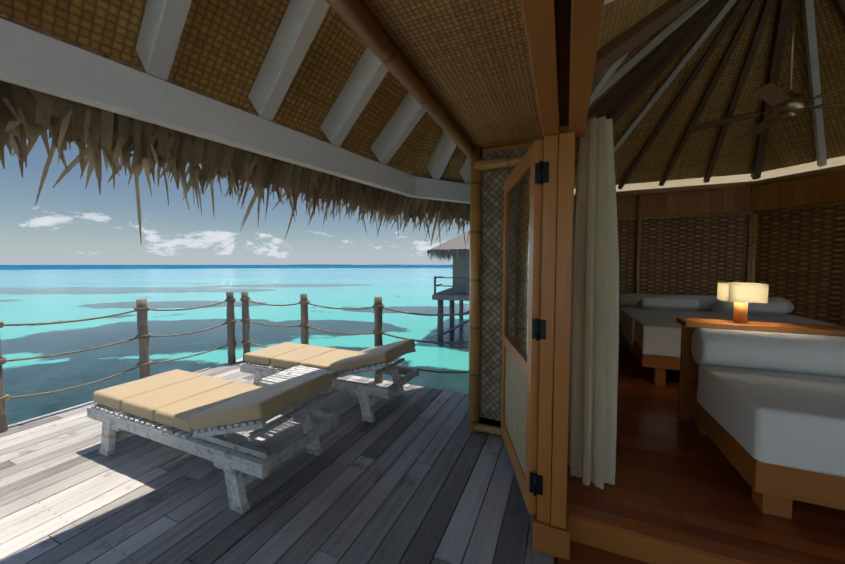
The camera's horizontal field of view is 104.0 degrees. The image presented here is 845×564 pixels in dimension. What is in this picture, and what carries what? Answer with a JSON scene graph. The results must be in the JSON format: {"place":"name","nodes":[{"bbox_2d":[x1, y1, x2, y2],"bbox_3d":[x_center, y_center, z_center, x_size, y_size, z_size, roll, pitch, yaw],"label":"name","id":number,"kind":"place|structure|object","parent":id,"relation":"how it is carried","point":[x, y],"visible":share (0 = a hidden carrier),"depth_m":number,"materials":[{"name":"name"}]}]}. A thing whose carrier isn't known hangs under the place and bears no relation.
{"place":"outdoors","nodes":[
{"label":"outdoors","id":0,"kind":"place"},
{"bbox_2d":[0,0,425,197],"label":"roof beams","id":1,"kind":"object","parent":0,"point":[33,60],"visible":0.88,"depth_m":1.77,"materials":[{"name":"white wood"}]},
{"bbox_2d":[0,80,403,244],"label":"thatched roof fringe","id":2,"kind":"object","parent":1,"relation":"attached to","point":[24,116],"visible":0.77,"depth_m":1.80,"materials":[{"name":"brown plant"}]},
{"bbox_2d":[0,13,404,238],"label":"thatched roof fringe","id":3,"kind":"object","parent":1,"relation":"attached to","point":[33,140],"visible":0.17,"depth_m":1.85,"materials":[{"name":"brown plant"}]},
{"bbox_2d":[0,0,433,170],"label":"ceiling panels","id":4,"kind":"object","parent":1,"relation":"attached to","point":[222,49],"depth_m":1.86,"materials":[{"name":"brown wicker"}]},
{"bbox_2d":[0,129,469,264],"label":"sky","id":5,"kind":"structure","parent":0,"point":[69,223],"materials":[{"name":"blue"}]},
{"bbox_2d":[0,265,530,558],"bbox_3d":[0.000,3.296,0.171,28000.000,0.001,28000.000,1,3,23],"label":"sea water","id":6,"kind":"structure","parent":0,"point":[41,293],"depth_m":20.32,"materials":[{"name":"teal liquid"}]},
{"bbox_2d":[432,252,469,340],"bbox_3d":[4.088,0.614,16.597,5.800,4.650,6.600,1,3,15],"label":"overwater hut","id":7,"kind":"object","parent":6,"relation":"on","point":[458,291],"visible":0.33,"depth_m":15.29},
{"bbox_2d":[427,231,469,261],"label":"thatched roof","id":8,"kind":"structure","parent":7,"relation":"on","point":[452,247],"depth_m":14.02,"materials":[{"name":"grey plant"}]},
{"bbox_2d":[498,468,537,563],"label":"deck frame","id":9,"kind":"object","parent":6,"relation":"in","point":[528,533],"depth_m":1.96,"materials":[{"name":"grey wood"}]},
{"bbox_2d":[0,291,382,432],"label":"fence posts","id":10,"kind":"object","parent":9,"relation":"on","point":[142,326],"visible":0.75,"depth_m":4.20,"materials":[{"name":"brown wood"}]},
{"bbox_2d":[0,297,468,402],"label":"fence ropes","id":11,"kind":"object","parent":10,"relation":"attached to","point":[6,397],"visible":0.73,"depth_m":3.95,"materials":[{"name":"brown fabric"}]},
{"bbox_2d":[8,371,524,561],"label":"deck nailheads","id":12,"kind":"object","parent":9,"relation":"on","point":[254,501],"visible":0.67,"depth_m":2.13,"materials":[{"name":"grey metal"}]},
{"bbox_2d":[240,347,418,422],"bbox_3d":[-1.181,1.030,3.538,1.970,0.598,1.229,1,3,23],"label":"lounger frame","id":13,"kind":"object","parent":9,"relation":"on","point":[264,375],"visible":0.65,"depth_m":3.24,"materials":[{"name":"grey wood"}]},
{"bbox_2d":[244,338,414,371],"bbox_3d":[-1.081,0.780,3.760,1.924,0.323,0.656,1,3,23],"label":"lounger cushion","id":14,"kind":"object","parent":13,"relation":"on","point":[289,355],"visible":0.92,"depth_m":3.63,"materials":[{"name":"beige fabric"}]},
{"bbox_2d":[269,358,329,367],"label":"lounge chair slats","id":15,"kind":"object","parent":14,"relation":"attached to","point":[304,363],"visible":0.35,"depth_m":3.47,"materials":[{"name":"grey wood"}]},
{"bbox_2d":[0,358,554,563],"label":"deck planks","id":16,"kind":"object","parent":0,"point":[134,506],"visible":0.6,"depth_m":2.15,"materials":[{"name":"grey wood"}]},
{"bbox_2d":[87,385,338,513],"bbox_3d":[-1.687,1.077,2.620,1.970,0.598,0.718,1,3,23],"label":"lounge chair frame","id":17,"kind":"object","parent":16,"relation":"on","point":[234,465],"visible":0.56,"depth_m":2.23,"materials":[{"name":"grey wood"}]},
{"bbox_2d":[93,369,331,432],"bbox_3d":[-1.691,0.841,2.609,1.927,0.322,0.654,1,3,23],"label":"lounger cushion","id":18,"kind":"object","parent":17,"relation":"on","point":[196,401],"visible":1,"depth_m":2.46,"materials":[{"name":"beige fabric"}]},
{"bbox_2d":[120,375,250,418],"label":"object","id":19,"kind":"object","parent":18,"relation":"attached to","point":[170,414],"visible":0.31,"depth_m":2.40,"materials":[{"name":"beige fabric"}]},
{"bbox_2d":[468,147,481,433],"bbox_3d":[0.466,0.103,2.924,0.100,2.530,0.100,1,3,23],"label":"bamboo pole","id":20,"kind":"object","parent":16,"relation":"on","point":[475,288],"visible":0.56,"depth_m":2.88,"materials":[{"name":"brown wood"}]},
{"bbox_2d":[326,0,474,157],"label":"bamboo pole","id":21,"kind":"object","parent":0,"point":[359,20],"visible":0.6,"depth_m":1.54,"materials":[{"name":"brown wood"}]},
{"bbox_2d":[384,171,469,247],"bbox_3d":[0.467,-0.784,3.980,0.348,0.746,2.076,5,6,61],"label":"thatched roof fringe","id":22,"kind":"object","parent":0,"point":[445,210],"visible":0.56,"depth_m":3.76,"materials":[{"name":"brown plant"}]},
{"bbox_2d":[403,120,466,179],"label":"ceiling panels","id":23,"kind":"object","parent":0,"point":[419,160],"depth_m":3.48,"materials":[{"name":"brown wicker"}]},
{"bbox_2d":[360,0,564,148],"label":"ceiling panel","id":24,"kind":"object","parent":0,"point":[469,61],"depth_m":1.61,"materials":[{"name":"brown wicker"}]},
{"bbox_2d":[480,144,557,426],"bbox_3d":[0.818,0.120,2.794,0.750,2.470,0.001,1,3,23],"label":"woven wall panel","id":25,"kind":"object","parent":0,"point":[492,214],"depth_m":2.88,"materials":[{"name":"brown wicker"}]},
{"bbox_2d":[473,152,558,435],"bbox_3d":[0.795,0.151,2.768,0.730,2.380,0.090,1,3,23],"label":"bamboo trim","id":26,"kind":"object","parent":25,"relation":"attached to","point":[498,163],"visible":0.31,"depth_m":2.77,"materials":[{"name":"brown wood"}]},
{"bbox_2d":[411,53,627,203],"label":"roof beams","id":27,"kind":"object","parent":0,"point":[434,188],"visible":0.27,"depth_m":3.42,"materials":[{"name":"white wood"}]},
{"bbox_2d":[482,125,568,152],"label":"hut wall","id":28,"kind":"structure","parent":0,"point":[566,129],"depth_m":2.76,"materials":[{"name":"brown wood"}]},
{"bbox_2d":[480,417,735,563],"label":"threshold","id":29,"kind":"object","parent":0,"point":[645,550],"depth_m":1.69,"materials":[{"name":"brown wood"}]},
{"bbox_2d":[532,132,574,559],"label":"door posts","id":30,"kind":"object","parent":29,"relation":"on","point":[551,526],"depth_m":1.67,"materials":[{"name":"brown wood"}]},
{"bbox_2d":[501,140,542,514],"bbox_3d":[0.620,0.243,2.161,0.040,1.970,0.881,0,3,4],"label":"door leaf","id":31,"kind":"object","parent":30,"relation":"attached to","point":[522,229],"visible":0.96,"depth_m":1.99,"materials":[{"name":"brown wood"}]},
{"bbox_2d":[529,161,548,495],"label":"door hinges","id":32,"kind":"object","parent":30,"relation":"attached to","point":[539,325],"depth_m":1.68,"materials":[{"name":"black metal"}]},
{"bbox_2d":[520,0,604,137],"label":"door header","id":33,"kind":"object","parent":30,"relation":"on","point":[562,36],"depth_m":1.04},
{"bbox_2d":[536,344,844,563],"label":"wood floor","id":34,"kind":"structure","parent":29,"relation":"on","point":[682,483],"depth_m":1.88,"materials":[{"name":"brown wood"}]},
{"bbox_2d":[619,323,679,385],"bbox_3d":[3.848,0.940,4.252,2.090,0.380,2.040,1,3,23],"label":"bed frame","id":35,"kind":"object","parent":34,"relation":"on","point":[659,365],"visible":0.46,"depth_m":3.69,"materials":[{"name":"brown wood"}]},
{"bbox_2d":[619,306,838,357],"bbox_3d":[3.835,0.647,4.221,2.124,0.378,2.050,1,3,23],"label":"mattress","id":36,"kind":"object","parent":35,"relation":"on","point":[654,332],"visible":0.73,"depth_m":4.09,"materials":[{"name":"white fabric"}]},
{"bbox_2d":[619,293,793,313],"bbox_3d":[4.197,0.319,5.028,2.050,0.240,0.240,1,3,23],"label":"bed bolster","id":37,"kind":"object","parent":36,"relation":"on","point":[706,302],"visible":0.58,"depth_m":5.05,"materials":[{"name":"grey fabric"}]},
{"bbox_2d":[637,297,788,315],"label":"bolster pillows","id":38,"kind":"object","parent":36,"relation":"on","point":[773,307],"visible":0.85,"depth_m":4.67,"materials":[{"name":"white fabric"}]},
{"bbox_2d":[676,317,844,518],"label":"bed frame","id":39,"kind":"object","parent":34,"relation":"on","point":[777,490],"visible":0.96,"depth_m":1.94,"materials":[{"name":"brown wood"}]},
{"bbox_2d":[733,302,747,322],"bbox_3d":[2.618,0.214,2.717,0.084,0.240,0.084,1,3,23],"label":"lamp base","id":40,"kind":"object","parent":39,"relation":"on","point":[740,310],"visible":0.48,"depth_m":2.69,"materials":[{"name":"brown wood"}]},
{"bbox_2d":[717,282,768,303],"bbox_3d":[2.618,0.084,2.711,0.236,0.150,0.236,1,3,23],"label":"lamp shade","id":41,"kind":"object","parent":40,"relation":"attached to","point":[737,292],"visible":1,"depth_m":2.62,"materials":[{"name":"beige fabric"}]},
{"bbox_2d":[697,365,844,476],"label":"daybed mattress","id":42,"kind":"object","parent":39,"relation":"on","point":[794,420],"visible":1,"depth_m":1.79,"materials":[{"name":"white fabric"}]},
{"bbox_2d":[691,328,844,377],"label":"bolster pillow","id":43,"kind":"object","parent":42,"relation":"on","point":[817,355],"visible":1,"depth_m":2.36,"materials":[{"name":"white fabric"}]},
{"bbox_2d":[573,187,749,217],"bbox_3d":[3.579,-1.249,5.444,2.897,0.390,0.020,1,3,23],"label":"wall panel","id":44,"kind":"object","parent":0,"point":[706,201],"visible":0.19,"depth_m":5.18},
{"bbox_2d":[617,214,748,343],"bbox_3d":[3.583,0.003,5.518,2.900,2.120,0.001,1,3,23],"label":"woven wall panel","id":45,"kind":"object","parent":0,"point":[703,255],"depth_m":5.25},
{"bbox_2d":[574,181,758,292],"bbox_3d":[3.571,-0.225,5.479,2.964,2.580,0.080,1,3,23],"label":"wall frame","id":46,"kind":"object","parent":45,"relation":"attached to","point":[639,217],"visible":0.4,"depth_m":5.14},
{"bbox_2d":[574,0,844,187],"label":"ceiling","id":47,"kind":"structure","parent":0,"point":[790,142],"depth_m":4.20,"materials":[{"name":"brown wicker"}]},
{"bbox_2d":[574,0,844,189],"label":"ceiling beams","id":48,"kind":"structure","parent":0,"point":[663,54],"depth_m":3.79,"materials":[{"name":"brown wood"}]},
{"bbox_2d":[574,156,844,194],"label":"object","id":49,"kind":"object","parent":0,"point":[831,162],"depth_m":5.20,"materials":[{"name":"beige wood"}]},
{"bbox_2d":[567,116,618,488],"bbox_3d":[1.061,0.124,2.045,0.290,2.140,0.375,1,3,23],"label":"curtain","id":50,"kind":"object","parent":49,"relation":"hanging from","point":[593,382],"visible":1,"depth_m":1.93,"materials":[{"name":"fabric"}]},
{"bbox_2d":[690,0,844,134],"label":"ceiling fan","id":51,"kind":"object","parent":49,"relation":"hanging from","point":[789,104],"visible":1,"depth_m":3.07,"materials":[{"name":"brown wood"}]},
{"bbox_2d":[755,204,844,325],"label":"woven wall panel","id":52,"kind":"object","parent":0,"point":[800,259],"depth_m":4.40,"materials":[{"name":"brown wicker"}]},
{"bbox_2d":[745,165,844,282],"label":"wall frame","id":53,"kind":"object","parent":52,"relation":"attached to","point":[824,171],"visible":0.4,"depth_m":4.60,"materials":[{"name":"brown wood"}]},
{"bbox_2d":[758,171,844,210],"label":"wall panel","id":54,"kind":"object","parent":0,"point":[826,188],"visible":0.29,"depth_m":4.40,"materials":[{"name":"brown wood"}]}
]}

